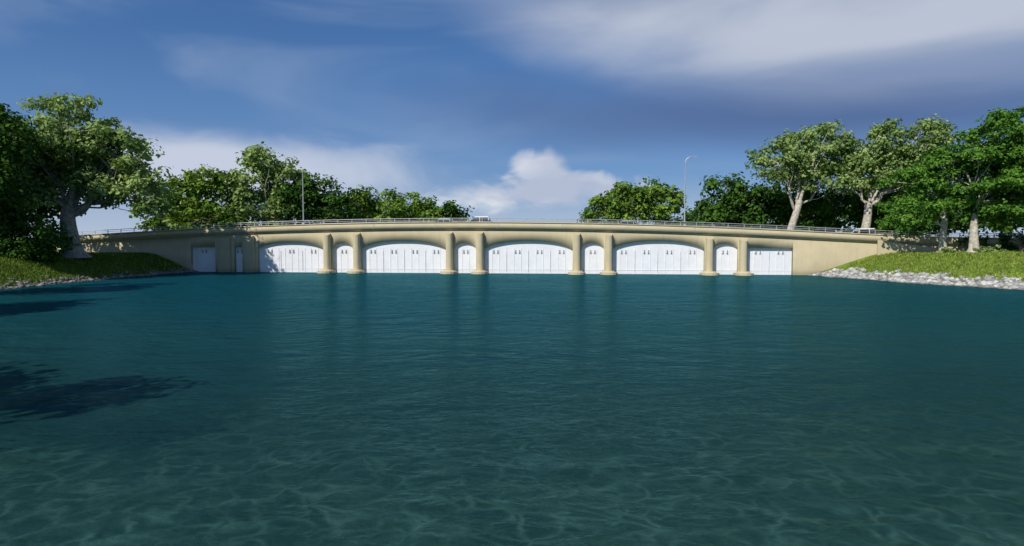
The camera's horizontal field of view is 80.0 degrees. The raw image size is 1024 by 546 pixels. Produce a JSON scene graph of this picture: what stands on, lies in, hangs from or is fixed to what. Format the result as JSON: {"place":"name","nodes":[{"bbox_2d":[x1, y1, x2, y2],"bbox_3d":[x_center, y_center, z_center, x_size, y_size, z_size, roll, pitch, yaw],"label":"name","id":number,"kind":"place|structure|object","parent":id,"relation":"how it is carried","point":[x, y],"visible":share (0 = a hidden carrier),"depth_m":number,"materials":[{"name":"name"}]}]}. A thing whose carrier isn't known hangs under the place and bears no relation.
{"place":"outdoors","nodes":[
{"label":"outdoors","id":0,"kind":"place"},
{"bbox_2d":[0,272,1023,497],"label":"water","id":1,"kind":"structure","parent":0,"point":[315,385],"depth_m":20.03,"materials":[{"name":"teal liquid"}]},
{"bbox_2d":[0,254,1023,545],"bbox_3d":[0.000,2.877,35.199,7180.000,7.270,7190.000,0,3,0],"label":"ground","id":2,"kind":"structure","parent":0,"point":[510,520],"depth_m":13.27,"materials":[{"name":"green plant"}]},
{"bbox_2d":[0,103,43,227],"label":"oak tree","id":3,"kind":"object","parent":2,"relation":"on","point":[12,203],"visible":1,"depth_m":70.25,"materials":[{"name":"green plant"}]},
{"bbox_2d":[0,216,59,253],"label":"shrub","id":4,"kind":"object","parent":2,"relation":"on","point":[17,236],"visible":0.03,"depth_m":74.34,"materials":[{"name":"green plant"}]},
{"bbox_2d":[0,212,81,262],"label":"shrub","id":5,"kind":"object","parent":2,"relation":"on","point":[51,238],"visible":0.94,"depth_m":72.01,"materials":[{"name":"green plant"}]},
{"bbox_2d":[17,150,134,250],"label":"oak tree","id":6,"kind":"object","parent":2,"relation":"on","point":[52,211],"visible":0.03,"depth_m":85.39,"materials":[{"name":"green plant"}]},
{"bbox_2d":[0,91,178,257],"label":"oak tree","id":7,"kind":"object","parent":2,"relation":"on","point":[78,152],"visible":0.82,"depth_m":78.03,"materials":[{"name":"green plant"}]},
{"bbox_2d":[0,252,181,286],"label":"grass","id":8,"kind":"structure","parent":2,"relation":"on","point":[117,256],"depth_m":77.16,"materials":[{"name":"green plant"}]},
{"bbox_2d":[0,267,193,289],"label":"riprap rocks","id":9,"kind":"object","parent":2,"relation":"on","point":[42,283],"visible":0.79,"depth_m":71.54,"materials":[{"name":"grey stone"}]},
{"bbox_2d":[125,163,244,230],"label":"maple tree","id":10,"kind":"object","parent":2,"relation":"on","point":[195,187],"visible":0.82,"depth_m":109.82,"materials":[{"name":"green plant"}]},
{"bbox_2d":[222,141,310,226],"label":"maple tree","id":11,"kind":"object","parent":2,"relation":"on","point":[259,161],"visible":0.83,"depth_m":113.49,"materials":[{"name":"green plant"}]},
{"bbox_2d":[160,189,377,229],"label":"maple tree","id":12,"kind":"object","parent":2,"relation":"on","point":[262,205],"visible":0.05,"depth_m":128.20,"materials":[{"name":"green plant"}]},
{"bbox_2d":[271,173,366,223],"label":"maple tree","id":13,"kind":"object","parent":2,"relation":"on","point":[327,205],"visible":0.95,"depth_m":113.20,"materials":[{"name":"green plant"}]},
{"bbox_2d":[342,184,413,222],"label":"maple tree","id":14,"kind":"object","parent":2,"relation":"on","point":[396,208],"visible":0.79,"depth_m":122.15,"materials":[{"name":"green plant"}]},
{"bbox_2d":[385,191,447,221],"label":"maple tree","id":15,"kind":"object","parent":2,"relation":"on","point":[419,210],"visible":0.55,"depth_m":132.15,"materials":[{"name":"green plant"}]},
{"bbox_2d":[426,200,474,221],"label":"maple tree","id":16,"kind":"object","parent":2,"relation":"on","point":[453,211],"visible":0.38,"depth_m":135.34,"materials":[{"name":"green plant"}]},
{"bbox_2d":[31,218,1023,275],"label":"arched concrete bridge","id":17,"kind":"structure","parent":2,"relation":"on","point":[602,247],"depth_m":90.12,"materials":[{"name":"concrete"}]},
{"bbox_2d":[292,168,304,223],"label":"street lamp","id":18,"kind":"object","parent":17,"relation":"on","point":[302,193],"visible":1,"depth_m":92.65,"materials":[{"name":"metal"}]},
{"bbox_2d":[435,219,451,221],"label":"silver car","id":19,"kind":"object","parent":17,"relation":"on","point":[444,220],"visible":0.23,"depth_m":93.56,"materials":[{"name":"paint"}]},
{"bbox_2d":[470,216,491,221],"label":"white suv","id":20,"kind":"object","parent":17,"relation":"on","point":[480,220],"visible":0.4,"depth_m":92.87,"materials":[{"name":"paint"}]},
{"bbox_2d":[619,220,636,223],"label":"grey car","id":21,"kind":"object","parent":17,"relation":"on","point":[625,222],"visible":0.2,"depth_m":90.83,"materials":[{"name":"paint"}]},
{"bbox_2d":[683,156,696,225],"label":"street lamp","id":22,"kind":"object","parent":17,"relation":"on","point":[685,190],"visible":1,"depth_m":87.05,"materials":[{"name":"metal"}]},
{"bbox_2d":[814,228,834,231],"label":"dark car","id":23,"kind":"object","parent":17,"relation":"on","point":[827,229],"visible":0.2,"depth_m":87.90,"materials":[{"name":"paint"}]},
{"bbox_2d":[853,228,885,234],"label":"white car","id":24,"kind":"object","parent":17,"relation":"on","point":[869,230],"visible":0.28,"depth_m":87.31,"materials":[{"name":"paint"}]},
{"bbox_2d":[577,181,647,223],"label":"maple tree","id":25,"kind":"object","parent":2,"relation":"on","point":[612,197],"visible":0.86,"depth_m":121.79,"materials":[{"name":"green plant"}]},
{"bbox_2d":[609,176,689,224],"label":"maple tree","id":26,"kind":"object","parent":2,"relation":"on","point":[659,193],"visible":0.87,"depth_m":122.06,"materials":[{"name":"green plant"}]},
{"bbox_2d":[674,172,771,228],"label":"cedar tree","id":27,"kind":"object","parent":2,"relation":"on","point":[735,204],"visible":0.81,"depth_m":110.78,"materials":[{"name":"green plant"}]},
{"bbox_2d":[744,179,861,229],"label":"cedar tree","id":28,"kind":"object","parent":2,"relation":"on","point":[778,206],"visible":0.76,"depth_m":109.51,"materials":[{"name":"green plant"}]},
{"bbox_2d":[745,119,872,229],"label":"sycamore tree","id":29,"kind":"object","parent":2,"relation":"on","point":[806,164],"visible":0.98,"depth_m":99.03,"materials":[{"name":"green plant"}]},
{"bbox_2d":[696,187,1023,236],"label":"distant trees","id":30,"kind":"object","parent":2,"relation":"on","point":[958,221],"visible":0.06,"depth_m":133.64,"materials":[{"name":"green plant"}]},
{"bbox_2d":[828,114,963,227],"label":"sycamore tree","id":31,"kind":"object","parent":2,"relation":"on","point":[878,155],"visible":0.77,"depth_m":96.36,"materials":[{"name":"green plant"}]},
{"bbox_2d":[838,168,959,232],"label":"cedar tree","id":32,"kind":"object","parent":2,"relation":"on","point":[856,214],"visible":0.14,"depth_m":108.48,"materials":[{"name":"green plant"}]},
{"bbox_2d":[874,188,936,235],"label":"cedar tree","id":33,"kind":"object","parent":2,"relation":"on","point":[919,230],"visible":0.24,"depth_m":96.67,"materials":[{"name":"green plant"}]},
{"bbox_2d":[877,240,937,254],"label":"retaining wall","id":34,"kind":"structure","parent":2,"relation":"on","point":[885,247],"depth_m":83.33,"materials":[{"name":"beige concrete"}]},
{"bbox_2d":[807,267,1023,289],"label":"riprap rocks","id":35,"kind":"object","parent":2,"relation":"on","point":[923,277],"visible":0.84,"depth_m":69.59,"materials":[{"name":"stone"}]},
{"bbox_2d":[835,250,1023,280],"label":"grass","id":36,"kind":"structure","parent":2,"relation":"on","point":[925,256],"depth_m":72.50,"materials":[{"name":"green plant"}]},
{"bbox_2d":[872,149,995,251],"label":"cedar tree","id":37,"kind":"object","parent":2,"relation":"on","point":[919,204],"visible":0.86,"depth_m":78.37,"materials":[{"name":"green plant"}]},
{"bbox_2d":[939,246,955,252],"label":"shrub","id":38,"kind":"object","parent":2,"relation":"on","point":[946,249],"visible":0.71,"depth_m":78.30,"materials":[{"name":"green plant"}]},
{"bbox_2d":[918,106,1023,251],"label":"cedar tree","id":39,"kind":"object","parent":2,"relation":"on","point":[995,122],"visible":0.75,"depth_m":76.83,"materials":[{"name":"green plant"}]},
{"bbox_2d":[972,246,989,252],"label":"shrub","id":40,"kind":"object","parent":2,"relation":"on","point":[982,249],"visible":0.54,"depth_m":75.29,"materials":[{"name":"green plant"}]},
{"bbox_2d":[953,229,1023,249],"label":"shrub","id":41,"kind":"object","parent":2,"relation":"on","point":[1006,245],"visible":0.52,"depth_m":82.61,"materials":[{"name":"green plant"}]},
{"bbox_2d":[962,122,1023,251],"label":"cedar tree","id":42,"kind":"object","parent":2,"relation":"on","point":[1009,174],"visible":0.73,"depth_m":74.59,"materials":[{"name":"green plant"}]},
{"bbox_2d":[987,244,1006,251],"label":"shrub","id":43,"kind":"object","parent":2,"relation":"on","point":[997,250],"visible":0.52,"depth_m":76.23,"materials":[{"name":"green plant"}]},
{"bbox_2d":[0,0,1023,237],"label":"sky","id":44,"kind":"structure","parent":0,"point":[497,108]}
]}

